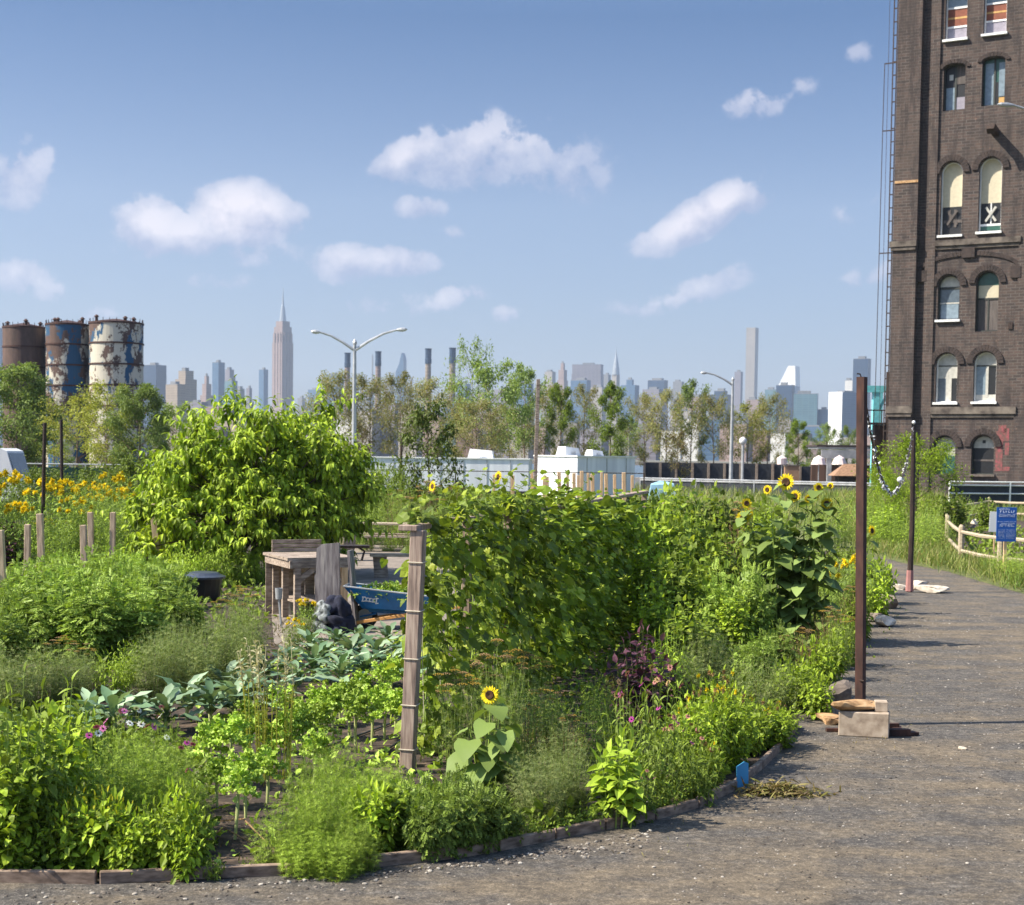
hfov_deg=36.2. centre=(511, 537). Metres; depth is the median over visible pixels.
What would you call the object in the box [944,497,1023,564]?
split rail fence
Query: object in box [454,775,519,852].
marigold plant
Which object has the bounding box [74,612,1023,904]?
path pebbles
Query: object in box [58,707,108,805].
amaranth
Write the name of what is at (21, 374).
tree
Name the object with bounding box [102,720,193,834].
cosmos plant
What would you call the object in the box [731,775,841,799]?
wilted weeds
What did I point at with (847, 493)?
verge grass
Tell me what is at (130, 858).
pepper plant
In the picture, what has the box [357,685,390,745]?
curly kale
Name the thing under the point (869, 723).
concrete block
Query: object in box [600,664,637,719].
seeding shrub
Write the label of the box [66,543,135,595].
tomato plant
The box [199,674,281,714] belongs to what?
kale plant
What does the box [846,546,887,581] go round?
border plant
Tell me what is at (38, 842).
pepper plant
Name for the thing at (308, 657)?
kale plant
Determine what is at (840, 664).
border plant
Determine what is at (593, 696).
wild shrub
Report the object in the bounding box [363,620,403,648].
kale plant
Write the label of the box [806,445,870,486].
open pavilion
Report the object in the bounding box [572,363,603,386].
slab skyscraper
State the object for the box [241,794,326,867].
dill plant
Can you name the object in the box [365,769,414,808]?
pepper plant
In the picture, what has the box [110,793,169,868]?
pepper plant
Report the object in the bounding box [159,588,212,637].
tomato plant
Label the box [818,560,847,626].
yellow flowered plant
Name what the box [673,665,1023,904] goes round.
path pebbles
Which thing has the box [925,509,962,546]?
verge weed
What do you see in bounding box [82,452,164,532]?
shrub
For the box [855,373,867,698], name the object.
rusty pole
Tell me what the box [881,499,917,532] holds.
verge weed
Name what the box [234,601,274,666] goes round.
grey fennel
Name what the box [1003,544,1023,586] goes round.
verge weed
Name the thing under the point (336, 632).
kale plant
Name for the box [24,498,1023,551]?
lawn
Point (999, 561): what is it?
verge weed
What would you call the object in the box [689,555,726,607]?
tomato plant
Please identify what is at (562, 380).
city tower
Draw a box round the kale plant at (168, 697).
[122,683,207,733]
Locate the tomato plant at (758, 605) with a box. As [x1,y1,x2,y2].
[732,552,777,649]
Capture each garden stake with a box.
[0,530,6,587]
[24,524,30,572]
[36,514,44,571]
[80,525,87,575]
[87,512,94,567]
[109,512,115,563]
[151,503,161,575]
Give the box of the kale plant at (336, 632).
[318,625,354,650]
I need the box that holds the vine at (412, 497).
[398,490,445,545]
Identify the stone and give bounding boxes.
[815,713,838,724]
[821,697,838,713]
[824,680,851,700]
[869,613,882,621]
[875,615,895,625]
[877,594,898,608]
[894,584,905,589]
[913,580,928,589]
[915,584,949,592]
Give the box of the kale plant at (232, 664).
[181,658,256,695]
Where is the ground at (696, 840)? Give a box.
[0,476,1023,904]
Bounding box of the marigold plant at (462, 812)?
[410,769,487,859]
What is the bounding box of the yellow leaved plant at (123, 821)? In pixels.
[105,788,143,850]
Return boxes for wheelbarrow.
[343,583,459,627]
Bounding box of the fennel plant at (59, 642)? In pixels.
[44,635,77,691]
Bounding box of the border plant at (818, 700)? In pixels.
[799,671,836,720]
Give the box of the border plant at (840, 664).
[816,619,854,680]
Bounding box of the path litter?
[336,627,940,883]
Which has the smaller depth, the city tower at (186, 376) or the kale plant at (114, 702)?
the kale plant at (114, 702)
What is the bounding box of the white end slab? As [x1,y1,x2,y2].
[828,391,855,444]
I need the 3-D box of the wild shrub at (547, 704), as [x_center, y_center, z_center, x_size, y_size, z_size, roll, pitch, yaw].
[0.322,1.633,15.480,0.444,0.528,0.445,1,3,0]
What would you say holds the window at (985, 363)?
in the brick factory tower at (956, 366)
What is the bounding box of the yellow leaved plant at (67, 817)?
[44,785,87,864]
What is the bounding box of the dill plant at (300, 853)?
[271,818,334,879]
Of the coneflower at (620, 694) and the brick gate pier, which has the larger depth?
the brick gate pier
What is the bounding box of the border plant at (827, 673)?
[799,634,841,686]
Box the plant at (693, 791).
[682,766,717,799]
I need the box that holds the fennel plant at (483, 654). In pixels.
[469,638,532,777]
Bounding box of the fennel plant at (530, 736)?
[496,651,554,766]
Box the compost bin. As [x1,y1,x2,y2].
[184,571,225,602]
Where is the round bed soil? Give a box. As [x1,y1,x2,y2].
[950,520,1023,560]
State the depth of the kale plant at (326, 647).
19.57 m
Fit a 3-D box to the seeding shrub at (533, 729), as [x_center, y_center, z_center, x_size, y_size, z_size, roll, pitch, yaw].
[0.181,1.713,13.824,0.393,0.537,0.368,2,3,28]
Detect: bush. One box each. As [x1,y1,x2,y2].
[0,469,34,548]
[0,484,13,551]
[0,500,37,565]
[0,661,62,860]
[0,745,42,868]
[3,699,86,817]
[14,475,66,558]
[19,735,84,866]
[34,477,85,556]
[53,496,97,561]
[63,479,119,551]
[94,469,131,541]
[101,486,138,555]
[365,778,417,851]
[851,431,973,526]
[867,467,917,524]
[871,500,906,540]
[939,487,970,536]
[973,497,996,529]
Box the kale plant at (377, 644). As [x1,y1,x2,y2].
[351,632,403,663]
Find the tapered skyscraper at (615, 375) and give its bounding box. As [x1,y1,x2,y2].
[608,350,619,424]
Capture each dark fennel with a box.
[492,746,550,810]
[505,741,576,830]
[528,713,588,797]
[539,734,602,819]
[663,646,712,711]
[676,620,732,695]
[696,629,741,682]
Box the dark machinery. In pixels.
[867,372,888,481]
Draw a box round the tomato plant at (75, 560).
[49,545,108,579]
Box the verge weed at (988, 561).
[975,554,998,573]
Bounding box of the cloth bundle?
[312,595,355,633]
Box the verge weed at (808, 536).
[795,490,835,547]
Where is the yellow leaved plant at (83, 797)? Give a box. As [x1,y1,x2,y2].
[65,783,117,844]
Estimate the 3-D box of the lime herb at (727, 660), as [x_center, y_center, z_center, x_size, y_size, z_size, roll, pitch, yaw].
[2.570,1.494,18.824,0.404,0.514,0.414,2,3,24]
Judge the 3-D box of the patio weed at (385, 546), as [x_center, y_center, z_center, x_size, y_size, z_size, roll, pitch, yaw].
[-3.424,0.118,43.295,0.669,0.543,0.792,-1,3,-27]
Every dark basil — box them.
[0,520,23,568]
[603,618,679,736]
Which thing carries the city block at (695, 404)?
on the shore
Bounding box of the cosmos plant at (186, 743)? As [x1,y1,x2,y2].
[140,733,212,815]
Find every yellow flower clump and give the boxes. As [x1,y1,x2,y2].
[282,617,305,648]
[291,598,323,639]
[704,684,731,709]
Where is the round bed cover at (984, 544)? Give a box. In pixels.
[952,524,1023,558]
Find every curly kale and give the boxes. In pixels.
[185,718,229,785]
[196,752,228,807]
[208,711,254,786]
[218,748,262,817]
[218,762,261,839]
[232,697,267,749]
[233,712,270,756]
[250,744,289,803]
[259,720,292,749]
[265,706,313,775]
[267,683,301,726]
[286,702,322,772]
[290,698,317,746]
[299,728,332,789]
[301,701,341,764]
[305,684,326,704]
[317,684,343,739]
[332,682,348,723]
[333,688,378,752]
[337,678,365,735]
[351,669,375,691]
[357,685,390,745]
[365,661,397,688]
[370,690,401,739]
[383,655,403,688]
[387,687,402,727]
[427,700,456,730]
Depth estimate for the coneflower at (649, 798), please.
11.62 m
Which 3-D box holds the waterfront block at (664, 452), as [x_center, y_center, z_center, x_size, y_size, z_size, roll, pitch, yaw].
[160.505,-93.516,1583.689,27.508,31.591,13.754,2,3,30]
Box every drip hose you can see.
[312,718,401,751]
[356,740,400,769]
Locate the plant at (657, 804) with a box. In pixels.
[638,787,663,811]
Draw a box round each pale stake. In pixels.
[511,475,514,528]
[542,475,546,519]
[557,472,561,516]
[572,473,575,496]
[577,475,579,496]
[580,471,583,496]
[587,473,589,490]
[591,474,594,497]
[600,472,602,496]
[604,474,607,494]
[613,475,615,493]
[622,472,625,509]
[631,475,633,491]
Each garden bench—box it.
[340,545,369,560]
[370,553,408,577]
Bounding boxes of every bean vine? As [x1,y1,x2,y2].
[380,469,497,767]
[417,489,521,738]
[446,463,541,723]
[476,470,557,705]
[482,473,583,694]
[503,502,599,682]
[536,469,614,673]
[544,488,625,658]
[573,491,636,651]
[593,488,645,641]
[596,488,654,634]
[614,506,656,621]
[616,488,671,583]
[647,502,673,545]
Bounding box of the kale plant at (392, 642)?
[380,634,404,660]
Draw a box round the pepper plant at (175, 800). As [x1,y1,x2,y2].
[154,776,205,836]
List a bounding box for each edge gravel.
[0,874,399,904]
[194,829,652,890]
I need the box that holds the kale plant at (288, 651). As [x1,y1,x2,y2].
[270,645,308,672]
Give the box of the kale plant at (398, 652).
[348,647,425,681]
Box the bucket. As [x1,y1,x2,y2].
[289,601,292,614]
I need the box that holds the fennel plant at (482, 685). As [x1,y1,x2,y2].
[444,656,500,752]
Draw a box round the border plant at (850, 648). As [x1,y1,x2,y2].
[827,616,854,666]
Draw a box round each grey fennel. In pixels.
[0,640,49,716]
[0,644,16,702]
[6,634,77,712]
[42,646,93,706]
[64,651,110,700]
[122,625,187,698]
[138,614,196,679]
[146,611,210,693]
[172,632,225,698]
[177,606,237,684]
[208,591,266,674]
[225,621,263,689]
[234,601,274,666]
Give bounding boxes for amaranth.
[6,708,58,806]
[29,669,100,784]
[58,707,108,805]
[66,698,114,758]
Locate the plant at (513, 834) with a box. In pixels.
[504,818,528,844]
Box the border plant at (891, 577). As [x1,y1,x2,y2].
[870,555,898,594]
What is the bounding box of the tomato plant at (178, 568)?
[154,557,198,602]
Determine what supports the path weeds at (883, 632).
on the ground at (696, 840)
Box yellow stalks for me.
[234,636,296,780]
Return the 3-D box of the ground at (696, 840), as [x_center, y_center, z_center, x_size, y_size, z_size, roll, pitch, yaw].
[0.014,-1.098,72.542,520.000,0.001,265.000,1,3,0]
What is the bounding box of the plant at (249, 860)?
[239,857,257,863]
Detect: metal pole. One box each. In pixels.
[41,423,46,538]
[60,420,63,522]
[397,435,402,501]
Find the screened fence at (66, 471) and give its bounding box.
[27,463,231,510]
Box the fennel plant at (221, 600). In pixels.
[209,593,245,659]
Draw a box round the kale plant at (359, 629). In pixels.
[337,624,382,652]
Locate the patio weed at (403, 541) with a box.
[398,534,409,548]
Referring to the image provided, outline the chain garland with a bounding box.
[867,407,915,496]
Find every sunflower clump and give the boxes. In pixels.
[733,473,846,648]
[824,525,884,612]
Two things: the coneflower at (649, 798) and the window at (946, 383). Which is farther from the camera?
the window at (946, 383)
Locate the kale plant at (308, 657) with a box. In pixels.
[270,641,345,681]
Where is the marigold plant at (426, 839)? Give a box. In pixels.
[398,791,453,863]
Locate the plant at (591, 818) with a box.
[576,801,611,828]
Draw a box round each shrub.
[0,469,32,520]
[2,465,92,525]
[31,508,75,567]
[49,461,140,523]
[58,471,109,557]
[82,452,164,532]
[83,474,126,564]
[88,642,138,697]
[105,474,147,556]
[115,635,146,686]
[339,459,396,538]
[356,486,385,543]
[358,465,427,529]
[371,501,399,540]
[376,474,421,547]
[378,489,418,544]
[406,480,445,532]
[409,482,486,515]
[427,491,460,542]
[441,481,466,524]
[499,676,534,725]
[517,702,552,759]
[525,677,564,729]
[531,697,582,755]
[546,714,595,770]
[564,691,611,765]
[572,675,615,719]
[583,681,635,747]
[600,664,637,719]
[654,699,698,763]
[668,680,741,772]
[678,677,764,771]
[681,734,732,790]
[683,664,757,720]
[720,690,777,756]
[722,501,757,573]
[746,699,801,749]
[761,699,805,725]
[791,627,819,665]
[808,606,849,648]
[808,624,849,663]
[809,590,842,632]
[824,605,854,644]
[834,585,870,634]
[835,561,876,619]
[851,546,885,590]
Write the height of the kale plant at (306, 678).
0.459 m
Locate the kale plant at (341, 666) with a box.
[311,649,367,685]
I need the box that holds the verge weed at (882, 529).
[867,499,905,548]
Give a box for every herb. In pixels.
[222,671,249,711]
[638,631,674,687]
[646,661,691,713]
[648,609,696,713]
[714,644,740,680]
[714,648,758,699]
[723,647,792,711]
[753,648,803,712]
[775,671,808,711]
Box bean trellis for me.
[398,491,648,773]
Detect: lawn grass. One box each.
[363,483,491,526]
[500,479,948,530]
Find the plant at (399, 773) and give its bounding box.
[368,759,416,798]
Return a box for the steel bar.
[825,728,837,731]
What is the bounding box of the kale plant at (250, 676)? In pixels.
[223,667,277,700]
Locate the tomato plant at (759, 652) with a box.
[729,631,780,690]
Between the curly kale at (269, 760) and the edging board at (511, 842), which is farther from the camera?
the curly kale at (269, 760)
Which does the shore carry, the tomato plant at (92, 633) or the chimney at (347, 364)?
the chimney at (347, 364)
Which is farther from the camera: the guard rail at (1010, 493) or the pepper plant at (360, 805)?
the guard rail at (1010, 493)
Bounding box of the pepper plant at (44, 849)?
[23,788,82,868]
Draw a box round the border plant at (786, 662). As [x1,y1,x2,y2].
[763,654,806,703]
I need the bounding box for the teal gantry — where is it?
[867,386,885,486]
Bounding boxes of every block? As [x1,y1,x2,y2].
[143,427,150,452]
[167,423,184,453]
[187,400,207,417]
[205,404,234,425]
[212,426,226,445]
[224,417,243,441]
[237,386,244,414]
[244,386,253,426]
[295,396,306,415]
[308,388,321,425]
[332,413,356,447]
[356,409,379,456]
[360,387,373,408]
[377,401,401,456]
[398,407,423,456]
[416,388,424,407]
[423,413,443,456]
[444,401,458,456]
[457,418,482,457]
[474,390,491,415]
[479,412,494,456]
[492,387,514,409]
[495,403,513,457]
[509,410,533,458]
[534,424,550,454]
[545,414,563,454]
[563,422,579,450]
[580,429,608,455]
[590,385,605,428]
[609,424,632,454]
[633,423,660,459]
[639,387,665,429]
[660,429,682,459]
[670,409,694,428]
[682,417,701,460]
[683,394,705,417]
[701,418,724,460]
[709,388,730,421]
[719,422,752,461]
[743,397,763,429]
[752,429,770,460]
[764,387,775,431]
[770,432,787,461]
[778,418,792,432]
[788,433,811,461]
[793,391,817,432]
[804,425,825,440]
[807,441,826,460]
[818,407,827,434]
[838,710,889,737]
[842,437,855,462]
[867,435,870,462]
[874,700,887,711]
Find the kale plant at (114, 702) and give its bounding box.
[75,685,166,732]
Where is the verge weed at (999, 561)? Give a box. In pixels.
[986,547,1022,577]
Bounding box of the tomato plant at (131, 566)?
[108,549,172,590]
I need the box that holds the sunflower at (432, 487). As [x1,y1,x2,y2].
[426,481,438,532]
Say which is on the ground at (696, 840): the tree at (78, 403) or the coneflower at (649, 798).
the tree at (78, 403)
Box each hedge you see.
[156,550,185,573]
[171,541,206,571]
[191,539,234,586]
[222,547,260,585]
[246,544,271,583]
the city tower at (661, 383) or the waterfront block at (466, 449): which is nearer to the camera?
the waterfront block at (466, 449)
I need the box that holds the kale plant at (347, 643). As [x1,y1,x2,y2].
[328,633,379,661]
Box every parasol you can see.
[777,455,786,476]
[811,455,825,480]
[832,455,846,466]
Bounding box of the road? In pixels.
[533,478,804,498]
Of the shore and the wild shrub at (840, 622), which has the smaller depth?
the wild shrub at (840, 622)
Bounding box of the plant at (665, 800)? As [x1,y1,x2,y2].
[654,776,685,809]
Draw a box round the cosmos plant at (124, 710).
[94,705,161,810]
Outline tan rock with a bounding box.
[831,699,874,710]
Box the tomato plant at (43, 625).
[2,567,95,663]
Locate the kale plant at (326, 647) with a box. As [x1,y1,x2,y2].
[301,637,343,667]
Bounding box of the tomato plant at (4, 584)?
[0,565,44,653]
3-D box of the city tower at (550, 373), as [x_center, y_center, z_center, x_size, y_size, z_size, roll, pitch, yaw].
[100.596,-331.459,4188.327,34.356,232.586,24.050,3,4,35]
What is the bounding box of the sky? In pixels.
[0,0,898,428]
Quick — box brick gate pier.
[783,465,799,484]
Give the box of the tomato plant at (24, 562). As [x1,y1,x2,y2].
[6,552,42,597]
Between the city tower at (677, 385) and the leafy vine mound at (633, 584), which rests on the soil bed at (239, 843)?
the leafy vine mound at (633, 584)
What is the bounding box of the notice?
[989,511,996,554]
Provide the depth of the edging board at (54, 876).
9.76 m
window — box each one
[932,354,957,404]
[934,436,954,474]
[935,276,959,321]
[937,163,962,237]
[942,0,967,42]
[944,65,965,110]
[968,436,994,476]
[970,352,996,403]
[975,158,1001,234]
[976,272,998,331]
[981,0,1007,36]
[982,58,1004,105]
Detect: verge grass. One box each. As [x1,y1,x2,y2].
[804,485,982,524]
[960,499,1023,520]
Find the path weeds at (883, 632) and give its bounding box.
[866,607,908,657]
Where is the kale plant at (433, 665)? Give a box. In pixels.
[397,642,453,672]
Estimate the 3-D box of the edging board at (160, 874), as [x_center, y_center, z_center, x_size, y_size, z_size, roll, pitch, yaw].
[-2.023,2.143,9.898,1.127,0.124,0.045,0,3,-13]
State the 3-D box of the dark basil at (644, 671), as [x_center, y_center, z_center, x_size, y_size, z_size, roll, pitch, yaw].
[1.274,1.351,15.139,0.676,1.152,0.590,-1,3,-27]
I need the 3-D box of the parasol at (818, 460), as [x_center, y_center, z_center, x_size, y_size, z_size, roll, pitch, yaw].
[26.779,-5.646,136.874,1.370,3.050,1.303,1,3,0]
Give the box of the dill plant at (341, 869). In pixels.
[305,832,363,882]
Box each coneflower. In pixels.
[596,669,659,784]
[623,693,679,808]
[625,769,660,822]
[632,660,683,783]
[642,713,688,805]
[662,713,711,796]
[676,736,726,806]
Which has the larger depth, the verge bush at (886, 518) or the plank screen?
the verge bush at (886, 518)
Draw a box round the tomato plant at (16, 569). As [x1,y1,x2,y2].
[0,559,60,640]
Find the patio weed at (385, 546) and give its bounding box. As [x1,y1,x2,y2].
[377,537,398,551]
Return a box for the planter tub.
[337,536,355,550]
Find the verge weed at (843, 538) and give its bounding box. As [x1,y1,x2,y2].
[819,488,855,547]
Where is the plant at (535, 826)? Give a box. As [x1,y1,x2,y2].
[520,813,553,840]
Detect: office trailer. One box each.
[368,449,532,498]
[533,446,636,503]
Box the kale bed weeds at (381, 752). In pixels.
[183,632,458,864]
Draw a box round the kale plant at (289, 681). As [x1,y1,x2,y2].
[248,673,304,711]
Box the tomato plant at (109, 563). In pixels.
[75,553,148,612]
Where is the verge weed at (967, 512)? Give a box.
[948,495,977,527]
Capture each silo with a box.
[2,319,45,466]
[45,317,88,466]
[88,314,143,467]
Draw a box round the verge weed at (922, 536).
[903,505,950,548]
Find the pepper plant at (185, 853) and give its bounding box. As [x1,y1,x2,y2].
[166,820,203,883]
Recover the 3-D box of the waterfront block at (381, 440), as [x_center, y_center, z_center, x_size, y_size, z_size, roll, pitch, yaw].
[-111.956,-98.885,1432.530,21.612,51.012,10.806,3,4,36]
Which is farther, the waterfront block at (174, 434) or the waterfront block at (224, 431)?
the waterfront block at (174, 434)
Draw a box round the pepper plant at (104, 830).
[75,784,140,874]
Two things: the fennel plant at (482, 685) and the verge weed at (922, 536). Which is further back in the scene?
the verge weed at (922, 536)
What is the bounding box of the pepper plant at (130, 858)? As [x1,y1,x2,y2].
[104,825,148,874]
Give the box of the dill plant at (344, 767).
[312,727,369,820]
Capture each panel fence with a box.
[643,462,789,483]
[799,466,810,480]
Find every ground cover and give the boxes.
[0,698,221,884]
[5,523,277,684]
[405,544,855,833]
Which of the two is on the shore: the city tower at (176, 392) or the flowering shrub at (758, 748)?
the city tower at (176, 392)
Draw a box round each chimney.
[344,353,350,412]
[375,351,381,410]
[425,348,431,412]
[449,348,455,400]
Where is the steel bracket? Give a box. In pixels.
[889,723,918,736]
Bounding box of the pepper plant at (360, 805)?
[338,773,400,858]
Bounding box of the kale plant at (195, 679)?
[146,672,225,719]
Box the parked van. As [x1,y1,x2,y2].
[0,448,35,517]
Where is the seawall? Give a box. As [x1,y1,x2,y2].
[146,455,815,465]
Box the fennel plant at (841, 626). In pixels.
[822,614,854,669]
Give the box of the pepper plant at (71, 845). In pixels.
[43,796,112,873]
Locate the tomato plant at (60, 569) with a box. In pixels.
[36,553,104,623]
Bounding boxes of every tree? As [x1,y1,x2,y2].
[0,361,68,466]
[25,415,79,466]
[34,393,113,467]
[61,379,141,467]
[85,374,397,579]
[97,382,176,466]
[148,401,199,459]
[296,368,377,450]
[336,372,403,455]
[348,422,376,455]
[375,370,424,456]
[389,394,468,511]
[394,376,471,456]
[434,395,475,457]
[435,354,531,453]
[443,398,516,457]
[444,333,497,448]
[477,403,534,457]
[499,361,555,457]
[519,382,577,455]
[541,382,579,454]
[568,383,602,455]
[586,380,633,455]
[607,415,645,460]
[613,391,672,466]
[641,387,688,462]
[664,427,693,477]
[671,378,712,462]
[683,391,747,462]
[715,401,775,463]
[743,391,794,463]
[784,418,813,465]
[806,422,840,464]
[834,424,855,464]
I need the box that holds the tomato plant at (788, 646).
[750,618,805,674]
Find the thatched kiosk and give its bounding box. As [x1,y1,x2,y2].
[829,464,869,485]
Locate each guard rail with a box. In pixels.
[640,477,880,495]
[948,481,1023,509]
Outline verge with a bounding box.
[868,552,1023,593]
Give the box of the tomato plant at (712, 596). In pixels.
[690,556,750,657]
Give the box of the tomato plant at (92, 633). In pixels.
[47,563,134,667]
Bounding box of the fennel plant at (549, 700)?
[522,681,581,754]
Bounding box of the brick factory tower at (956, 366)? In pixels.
[885,0,1023,497]
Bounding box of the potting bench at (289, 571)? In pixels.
[263,539,356,621]
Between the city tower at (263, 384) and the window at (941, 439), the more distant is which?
the city tower at (263, 384)
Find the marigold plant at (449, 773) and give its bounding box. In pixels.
[422,763,503,804]
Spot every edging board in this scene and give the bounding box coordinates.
[0,869,96,883]
[100,863,281,883]
[284,857,366,874]
[369,847,453,867]
[454,841,497,857]
[498,829,554,850]
[554,819,604,838]
[604,810,654,829]
[655,799,698,819]
[696,781,734,806]
[732,761,762,789]
[758,741,783,768]
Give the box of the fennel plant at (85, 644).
[64,643,95,690]
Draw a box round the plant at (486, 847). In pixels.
[475,832,496,853]
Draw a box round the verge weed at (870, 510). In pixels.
[852,490,897,539]
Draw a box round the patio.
[271,545,457,661]
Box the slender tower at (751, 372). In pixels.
[745,327,758,405]
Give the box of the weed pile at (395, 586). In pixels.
[347,580,427,603]
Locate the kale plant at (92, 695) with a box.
[56,687,119,721]
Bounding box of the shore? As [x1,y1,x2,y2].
[145,453,869,464]
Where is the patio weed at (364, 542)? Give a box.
[358,532,378,550]
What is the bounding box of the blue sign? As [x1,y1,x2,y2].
[996,507,1016,564]
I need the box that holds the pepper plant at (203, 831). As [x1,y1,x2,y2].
[163,801,217,865]
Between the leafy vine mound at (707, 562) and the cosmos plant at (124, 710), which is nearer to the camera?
the cosmos plant at (124, 710)
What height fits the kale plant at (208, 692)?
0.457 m
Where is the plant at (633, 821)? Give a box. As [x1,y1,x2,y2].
[613,800,643,825]
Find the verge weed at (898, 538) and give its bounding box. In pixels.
[881,511,923,548]
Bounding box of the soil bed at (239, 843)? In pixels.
[1,517,882,882]
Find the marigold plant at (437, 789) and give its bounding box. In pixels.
[383,770,448,850]
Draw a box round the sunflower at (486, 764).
[445,685,524,812]
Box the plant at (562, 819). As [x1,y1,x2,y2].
[541,802,582,835]
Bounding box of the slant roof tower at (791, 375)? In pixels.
[779,366,799,393]
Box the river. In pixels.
[153,460,642,476]
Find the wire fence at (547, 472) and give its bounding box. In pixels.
[366,469,644,489]
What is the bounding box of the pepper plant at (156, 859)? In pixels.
[127,790,199,869]
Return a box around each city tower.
[0,328,2,445]
[143,363,166,426]
[166,381,185,422]
[175,368,196,421]
[200,373,212,405]
[212,360,224,402]
[222,378,238,416]
[225,367,234,380]
[259,367,267,411]
[327,373,343,424]
[384,379,393,397]
[456,382,470,416]
[516,382,533,407]
[542,370,557,423]
[557,361,567,416]
[570,378,590,428]
[604,373,610,423]
[620,377,638,424]
[648,378,667,427]
[670,380,683,410]
[734,370,742,421]
[775,382,794,431]
[845,378,852,390]
[853,356,870,434]
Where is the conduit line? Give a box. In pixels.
[875,11,896,423]
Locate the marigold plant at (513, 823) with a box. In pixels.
[481,795,526,837]
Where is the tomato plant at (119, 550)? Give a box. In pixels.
[97,543,157,573]
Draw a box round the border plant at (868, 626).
[842,592,875,640]
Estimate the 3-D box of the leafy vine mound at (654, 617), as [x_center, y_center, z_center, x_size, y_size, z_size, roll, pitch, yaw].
[1.835,1.061,19.975,0.572,1.240,0.632,1,3,3]
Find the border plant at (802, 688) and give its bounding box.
[782,646,829,712]
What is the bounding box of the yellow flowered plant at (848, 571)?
[834,553,869,623]
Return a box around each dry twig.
[206,827,250,842]
[220,818,273,849]
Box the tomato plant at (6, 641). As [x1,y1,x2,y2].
[0,595,34,677]
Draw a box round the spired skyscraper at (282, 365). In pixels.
[272,294,293,421]
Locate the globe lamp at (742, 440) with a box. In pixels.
[739,437,746,481]
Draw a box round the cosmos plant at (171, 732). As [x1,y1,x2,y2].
[132,705,197,803]
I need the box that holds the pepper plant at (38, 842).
[4,802,47,868]
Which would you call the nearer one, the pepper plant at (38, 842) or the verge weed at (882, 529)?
the pepper plant at (38, 842)
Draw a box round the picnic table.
[355,522,427,550]
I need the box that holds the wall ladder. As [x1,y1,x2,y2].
[882,0,898,464]
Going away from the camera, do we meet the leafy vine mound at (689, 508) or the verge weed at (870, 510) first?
the leafy vine mound at (689, 508)
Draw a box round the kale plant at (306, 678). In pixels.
[266,657,341,695]
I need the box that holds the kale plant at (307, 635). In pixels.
[289,628,327,653]
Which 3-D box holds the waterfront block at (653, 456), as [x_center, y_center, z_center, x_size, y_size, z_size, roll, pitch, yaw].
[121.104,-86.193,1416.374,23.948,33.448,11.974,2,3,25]
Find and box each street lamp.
[311,327,406,455]
[701,371,734,478]
[997,102,1023,109]
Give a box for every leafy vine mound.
[623,503,670,639]
[629,488,659,502]
[631,494,664,551]
[633,573,678,667]
[638,480,696,615]
[647,487,685,551]
[647,534,707,647]
[658,477,705,551]
[661,592,711,677]
[663,495,712,588]
[670,552,725,619]
[682,601,724,672]
[687,506,732,565]
[692,481,739,565]
[697,521,749,594]
[709,586,756,661]
[725,489,768,556]
[726,524,772,599]
[733,496,780,589]
[749,495,795,567]
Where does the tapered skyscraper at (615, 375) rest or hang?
on the shore
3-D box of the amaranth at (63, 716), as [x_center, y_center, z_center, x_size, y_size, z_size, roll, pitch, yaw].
[-3.299,1.503,11.477,0.603,1.112,0.605,-1,4,-36]
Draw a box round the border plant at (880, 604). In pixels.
[866,562,896,615]
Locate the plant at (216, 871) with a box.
[201,854,225,880]
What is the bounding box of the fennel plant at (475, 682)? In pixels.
[427,669,486,774]
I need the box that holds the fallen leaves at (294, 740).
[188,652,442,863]
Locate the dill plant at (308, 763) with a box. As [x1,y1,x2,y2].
[275,740,350,838]
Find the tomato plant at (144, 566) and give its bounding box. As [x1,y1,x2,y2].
[121,553,188,615]
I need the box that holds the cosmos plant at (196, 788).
[169,765,215,842]
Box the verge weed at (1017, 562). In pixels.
[999,551,1023,580]
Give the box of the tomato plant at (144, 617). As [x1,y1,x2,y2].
[93,564,175,661]
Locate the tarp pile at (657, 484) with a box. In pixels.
[649,481,673,499]
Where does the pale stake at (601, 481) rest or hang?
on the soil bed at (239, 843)
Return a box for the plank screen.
[315,543,358,627]
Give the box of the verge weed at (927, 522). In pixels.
[915,497,945,539]
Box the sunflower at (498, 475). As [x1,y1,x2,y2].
[493,471,504,527]
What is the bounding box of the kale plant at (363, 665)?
[335,646,393,679]
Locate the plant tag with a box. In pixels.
[736,762,748,787]
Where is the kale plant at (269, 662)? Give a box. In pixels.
[252,653,290,682]
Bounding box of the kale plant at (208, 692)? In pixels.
[182,677,246,720]
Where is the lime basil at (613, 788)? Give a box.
[584,724,649,828]
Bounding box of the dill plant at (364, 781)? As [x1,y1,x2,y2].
[337,751,402,827]
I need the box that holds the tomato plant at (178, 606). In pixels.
[137,568,208,648]
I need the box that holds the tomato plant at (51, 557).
[23,548,98,591]
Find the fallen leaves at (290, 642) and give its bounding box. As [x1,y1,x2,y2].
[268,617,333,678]
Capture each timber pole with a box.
[533,379,539,488]
[905,428,915,591]
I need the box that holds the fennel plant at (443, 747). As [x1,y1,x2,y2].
[418,685,456,755]
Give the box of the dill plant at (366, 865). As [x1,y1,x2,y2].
[327,811,386,873]
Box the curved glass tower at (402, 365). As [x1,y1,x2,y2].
[395,353,406,404]
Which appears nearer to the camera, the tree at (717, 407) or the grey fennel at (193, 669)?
the grey fennel at (193, 669)
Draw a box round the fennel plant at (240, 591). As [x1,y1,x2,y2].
[224,585,258,641]
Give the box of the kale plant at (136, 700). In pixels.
[118,690,159,723]
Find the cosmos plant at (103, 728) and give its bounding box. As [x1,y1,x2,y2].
[65,718,152,824]
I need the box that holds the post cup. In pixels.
[275,588,282,626]
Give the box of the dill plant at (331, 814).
[289,757,355,854]
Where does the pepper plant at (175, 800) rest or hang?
on the soil bed at (239, 843)

